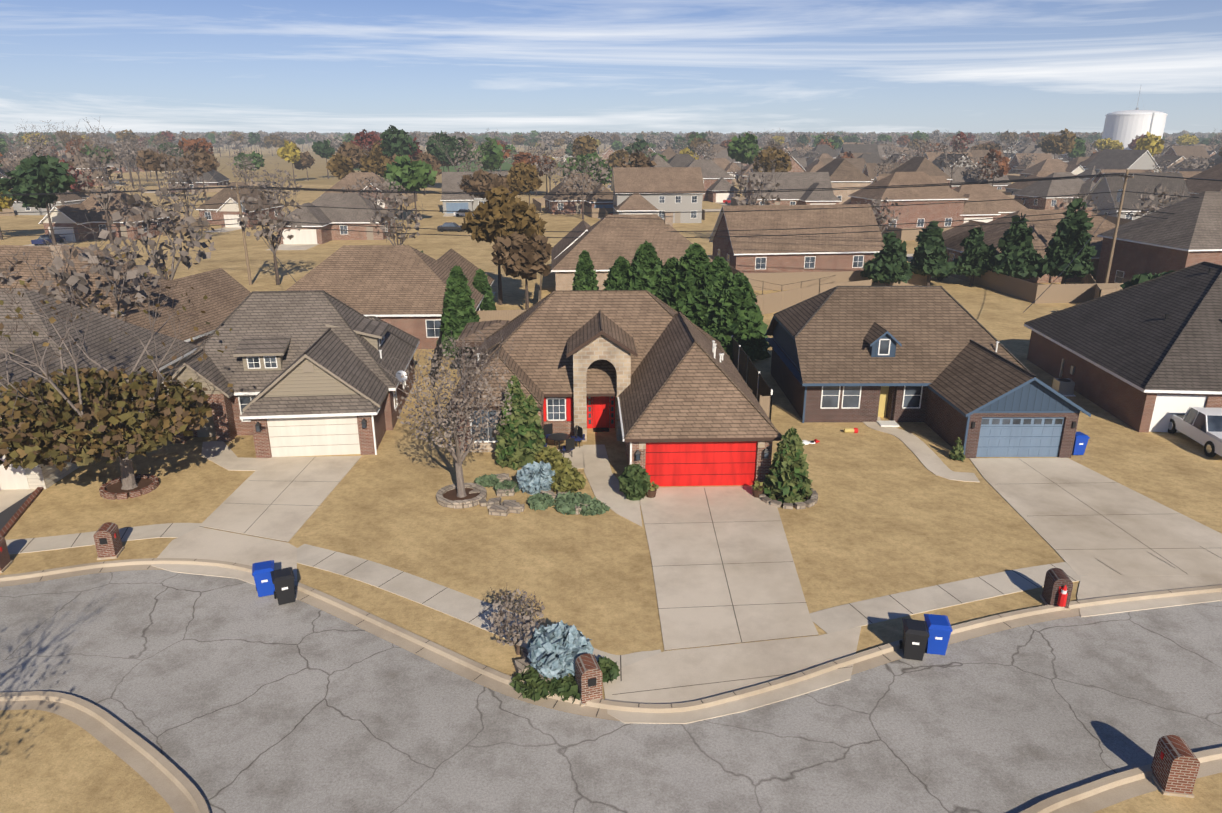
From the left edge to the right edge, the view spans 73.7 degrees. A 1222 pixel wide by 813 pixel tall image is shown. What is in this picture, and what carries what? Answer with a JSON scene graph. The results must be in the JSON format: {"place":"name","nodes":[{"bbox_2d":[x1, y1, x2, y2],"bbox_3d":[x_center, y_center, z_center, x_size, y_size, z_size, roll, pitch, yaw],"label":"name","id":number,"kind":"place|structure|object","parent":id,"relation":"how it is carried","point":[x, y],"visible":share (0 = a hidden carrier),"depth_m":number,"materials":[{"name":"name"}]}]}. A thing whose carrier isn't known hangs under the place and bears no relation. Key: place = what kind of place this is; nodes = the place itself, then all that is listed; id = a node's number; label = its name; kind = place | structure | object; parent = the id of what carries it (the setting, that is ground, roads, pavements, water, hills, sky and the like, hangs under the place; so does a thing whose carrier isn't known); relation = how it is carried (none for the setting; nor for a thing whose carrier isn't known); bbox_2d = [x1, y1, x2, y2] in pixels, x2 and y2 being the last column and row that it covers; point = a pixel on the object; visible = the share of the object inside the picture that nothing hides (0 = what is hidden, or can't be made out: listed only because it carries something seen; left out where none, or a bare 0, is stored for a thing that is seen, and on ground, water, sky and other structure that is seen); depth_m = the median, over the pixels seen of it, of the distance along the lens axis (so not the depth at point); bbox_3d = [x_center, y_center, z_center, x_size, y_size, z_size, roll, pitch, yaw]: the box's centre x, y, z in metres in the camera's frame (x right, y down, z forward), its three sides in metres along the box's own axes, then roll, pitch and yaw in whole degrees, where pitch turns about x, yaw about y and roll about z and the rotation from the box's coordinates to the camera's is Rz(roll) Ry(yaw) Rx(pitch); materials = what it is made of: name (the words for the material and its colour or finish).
{"place":"outdoors","nodes":[
{"label":"outdoors","id":0,"kind":"place"},
{"bbox_2d":[0,487,43,537],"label":"brick retaining wall","id":1,"kind":"structure","parent":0,"point":[11,515],"depth_m":34.30,"materials":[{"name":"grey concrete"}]},
{"bbox_2d":[163,290,419,457],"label":"house","id":2,"kind":"structure","parent":0,"point":[299,370],"depth_m":42.32,"materials":[{"name":"grey"}]},
{"bbox_2d":[214,150,603,185],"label":"golf fairway","id":3,"kind":"structure","parent":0,"point":[317,172],"depth_m":369.66,"materials":[{"name":"beige plant"}]},
{"bbox_2d":[0,570,1221,812],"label":"road asphalt","id":4,"kind":"structure","parent":0,"point":[230,696],"depth_m":22.21,"materials":[{"name":"grey asphalt"}]},
{"bbox_2d":[252,560,274,596],"bbox_3d":[-11.956,5.954,28.152,0.700,1.086,0.877,-7,20,-21],"label":"blue bin","id":5,"kind":"object","parent":4,"relation":"on","point":[261,573],"visible":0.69,"depth_m":27.83,"materials":[{"name":"blue plastic"}]},
{"bbox_2d":[270,567,295,604],"bbox_3d":[-11.109,6.110,27.683,0.700,1.086,0.877,-9,20,-25],"label":"black bin","id":6,"kind":"object","parent":4,"relation":"on","point":[283,582],"visible":0.98,"depth_m":27.38,"materials":[{"name":"black plastic"}]},
{"bbox_2d":[0,691,1221,812],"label":"kerb","id":7,"kind":"structure","parent":4,"relation":"on","point":[171,784],"depth_m":20.34,"materials":[{"name":"concrete"}]},
{"bbox_2d":[899,618,929,660],"bbox_3d":[9.202,7.085,24.753,0.700,1.086,0.877,4,19,12],"label":"black bin","id":8,"kind":"object","parent":4,"relation":"on","point":[913,641],"visible":0.96,"depth_m":24.45,"materials":[{"name":"black plastic"}]},
{"bbox_2d":[924,614,952,654],"bbox_3d":[9.974,7.000,25.007,0.700,1.086,0.877,3,19,10],"label":"blue bin","id":9,"kind":"object","parent":4,"relation":"on","point":[940,630],"visible":0.79,"depth_m":24.68,"materials":[{"name":"blue plastic"}]},
{"bbox_2d":[0,142,1221,720],"bbox_3d":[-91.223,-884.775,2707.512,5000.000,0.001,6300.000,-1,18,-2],"label":"lawn","id":10,"kind":"structure","parent":0,"point":[888,514],"depth_m":34.62,"materials":[{"name":"beige plant"}]},
{"bbox_2d":[0,536,12,572],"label":"mailbox","id":11,"kind":"object","parent":10,"relation":"on","point":[6,562],"visible":1,"depth_m":29.86,"materials":[{"name":"red brick"}]},
{"bbox_2d":[93,522,123,559],"bbox_3d":[-18.987,5.053,30.741,0.680,1.170,0.800,-4,19,-11],"label":"mailbox","id":12,"kind":"object","parent":10,"relation":"on","point":[107,540],"visible":1,"depth_m":30.50,"materials":[{"name":"red brick"}]},
{"bbox_2d":[0,247,233,489],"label":"tree","id":13,"kind":"object","parent":10,"relation":"on","point":[119,420],"visible":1,"depth_m":33.61,"materials":[{"name":"brown plant"}]},
{"bbox_2d":[99,474,158,499],"bbox_3d":[-21.625,3.595,36.598,2.300,0.240,2.331,-1,18,-2],"label":"tree ring","id":14,"kind":"object","parent":10,"relation":"on","point":[113,490],"visible":0.96,"depth_m":36.34,"materials":[{"name":"beige stone"}]},
{"bbox_2d":[231,183,251,284],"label":"utility pole","id":15,"kind":"object","parent":10,"relation":"on","point":[241,210],"visible":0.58,"depth_m":85.14,"materials":[{"name":"brown wood"}]},
{"bbox_2d":[371,323,516,497],"bbox_3d":[-6.463,0.005,35.139,5.930,8.072,6.244,15,24,38],"label":"bare yard tree","id":16,"kind":"object","parent":10,"relation":"on","point":[459,456],"visible":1,"depth_m":33.99,"materials":[{"name":"grey plant"}]},
{"bbox_2d":[436,482,486,508],"bbox_3d":[-6.542,3.891,35.676,2.160,0.298,2.160,-1,18,-2],"label":"tree ring","id":17,"kind":"object","parent":10,"relation":"on","point":[446,496],"visible":0.83,"depth_m":35.44,"materials":[{"name":"beige stone"}]},
{"bbox_2d":[478,587,545,654],"bbox_3d":[-2.862,6.504,24.712,1.846,2.322,1.974,7,19,19],"label":"bare shrub","id":18,"kind":"object","parent":10,"relation":"on","point":[528,624],"visible":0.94,"depth_m":24.44,"materials":[{"name":"brown plant"}]},
{"bbox_2d":[575,653,602,706],"bbox_3d":[-0.631,7.657,22.912,0.680,1.170,0.800,-5,19,-16],"label":"mailbox","id":19,"kind":"object","parent":10,"relation":"on","point":[588,675],"visible":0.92,"depth_m":22.62,"materials":[{"name":"brick"}]},
{"bbox_2d":[0,120,1202,319],"bbox_3d":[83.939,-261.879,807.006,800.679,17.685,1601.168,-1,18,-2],"label":"neighbourhood trees","id":20,"kind":"object","parent":10,"relation":"on","point":[510,222],"visible":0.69,"depth_m":105.89,"materials":[{"name":"brown plant"}]},
{"bbox_2d":[436,241,770,361],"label":"evergreen trees","id":21,"kind":"object","parent":10,"relation":"on","point":[716,299],"visible":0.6,"depth_m":58.57,"materials":[{"name":"green plant"}]},
{"bbox_2d":[0,142,1221,512],"bbox_3d":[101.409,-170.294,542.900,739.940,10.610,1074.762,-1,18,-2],"label":"houses","id":22,"kind":"structure","parent":10,"relation":"on","point":[404,288],"depth_m":81.68,"materials":[{"name":"beige"}]},
{"bbox_2d":[0,124,1221,221],"bbox_3d":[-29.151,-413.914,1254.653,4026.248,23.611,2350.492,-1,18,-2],"label":"trees","id":23,"kind":"object","parent":10,"relation":"on","point":[406,173],"visible":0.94,"depth_m":318.17,"materials":[{"name":"green plant"}]},
{"bbox_2d":[0,140,1221,225],"bbox_3d":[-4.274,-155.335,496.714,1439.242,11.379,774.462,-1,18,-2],"label":"houses","id":24,"kind":"structure","parent":10,"relation":"on","point":[673,173],"depth_m":185.23,"materials":[{"name":"beige"}]},
{"bbox_2d":[0,558,1221,720],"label":"kerb","id":25,"kind":"structure","parent":10,"relation":"on","point":[465,667],"depth_m":25.92,"materials":[{"name":"concrete"}]},
{"bbox_2d":[445,290,781,485],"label":"house","id":26,"kind":"structure","parent":10,"relation":"on","point":[663,389],"depth_m":40.84,"materials":[{"name":"beige"}]},
{"bbox_2d":[6,523,1220,680],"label":"pavement sidewalks","id":27,"kind":"structure","parent":10,"relation":"on","point":[448,601],"depth_m":28.54,"materials":[{"name":"concrete"}]},
{"bbox_2d":[469,375,817,703],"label":"evergreens","id":28,"kind":"object","parent":10,"relation":"on","point":[545,664],"visible":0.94,"depth_m":35.03,"materials":[{"name":"green plant"}]},
{"bbox_2d":[151,417,1221,723],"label":"driveways","id":29,"kind":"structure","parent":10,"relation":"on","point":[725,571],"depth_m":31.07,"materials":[{"name":"concrete"}]},
{"bbox_2d":[437,197,947,280],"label":"parked cars","id":30,"kind":"object","parent":10,"relation":"on","point":[450,225],"visible":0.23,"depth_m":134.28,"materials":[{"name":"white metal"}]},
{"bbox_2d":[431,274,1121,419],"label":"timber fences","id":31,"kind":"object","parent":10,"relation":"on","point":[755,381],"visible":0.25,"depth_m":65.41,"materials":[{"name":"brown wood"}]},
{"bbox_2d":[733,269,863,294],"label":"fence","id":32,"kind":"object","parent":10,"relation":"on","point":[791,283],"visible":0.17,"depth_m":80.84,"materials":[{"name":"brown wood"}]},
{"bbox_2d":[949,437,965,461],"bbox_3d":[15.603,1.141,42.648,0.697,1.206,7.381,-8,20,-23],"label":"planting","id":33,"kind":"object","parent":10,"relation":"on","point":[956,451],"depth_m":39.77,"materials":[{"name":"green plant"}]},
{"bbox_2d":[860,198,1097,285],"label":"pine trees","id":34,"kind":"object","parent":10,"relation":"on","point":[1018,256],"visible":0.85,"depth_m":81.30,"materials":[{"name":"green plant"}]},
{"bbox_2d":[1040,568,1072,609],"bbox_3d":[15.048,6.171,27.379,0.680,1.170,1.010,3,19,8],"label":"mailbox","id":35,"kind":"object","parent":10,"relation":"on","point":[1058,587],"visible":0.98,"depth_m":27.19,"materials":[{"name":"brown brick"}]},
{"bbox_2d":[1072,432,1089,454],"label":"blue bin","id":36,"kind":"object","parent":10,"relation":"on","point":[1080,442],"depth_m":40.17,"materials":[{"name":"blue plastic"}]},
{"bbox_2d":[1104,169,1133,282],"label":"utility pole","id":37,"kind":"object","parent":10,"relation":"on","point":[1120,199],"visible":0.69,"depth_m":79.22,"materials":[{"name":"brown wood"}]},
{"bbox_2d":[1024,261,1221,432],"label":"house","id":38,"kind":"structure","parent":10,"relation":"on","point":[1145,356],"depth_m":46.59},
{"bbox_2d":[1102,108,1167,149],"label":"water tank","id":39,"kind":"object","parent":10,"relation":"on","point":[1125,127],"visible":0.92,"depth_m":490.15,"materials":[{"name":"grey metal"}]},
{"bbox_2d":[1168,407,1221,456],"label":"white pickup","id":40,"kind":"object","parent":10,"relation":"on","point":[1202,426],"visible":0.96,"depth_m":41.08,"materials":[{"name":"white metal"}]},
{"bbox_2d":[0,173,1221,312],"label":"utility wires","id":41,"kind":"object","parent":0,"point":[878,187],"visible":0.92,"depth_m":81.56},
{"bbox_2d":[0,709,1221,812],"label":"island grass","id":42,"kind":"structure","parent":0,"point":[50,762],"depth_m":20.03,"materials":[{"name":"beige plant"}]},
{"bbox_2d":[1151,735,1199,797],"bbox_3d":[13.694,8.701,19.774,0.680,1.170,0.800,3,19,8],"label":"mailbox","id":43,"kind":"object","parent":42,"relation":"on","point":[1175,765],"visible":0.92,"depth_m":19.55,"materials":[{"name":"red brick"}]},
{"bbox_2d":[0,0,1221,133],"label":"sky","id":44,"kind":"structure","parent":0,"point":[175,66],"materials":[{"name":"blue"}]},
{"bbox_2d":[802,428,857,444],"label":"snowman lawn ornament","id":45,"kind":"object","parent":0,"point":[846,430],"visible":0.65,"depth_m":43.42,"materials":[{"name":"white plastic"}]},
{"bbox_2d":[765,286,1090,457],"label":"house","id":46,"kind":"structure","parent":0,"point":[944,365],"depth_m":44.58,"materials":[{"name":"brown"}]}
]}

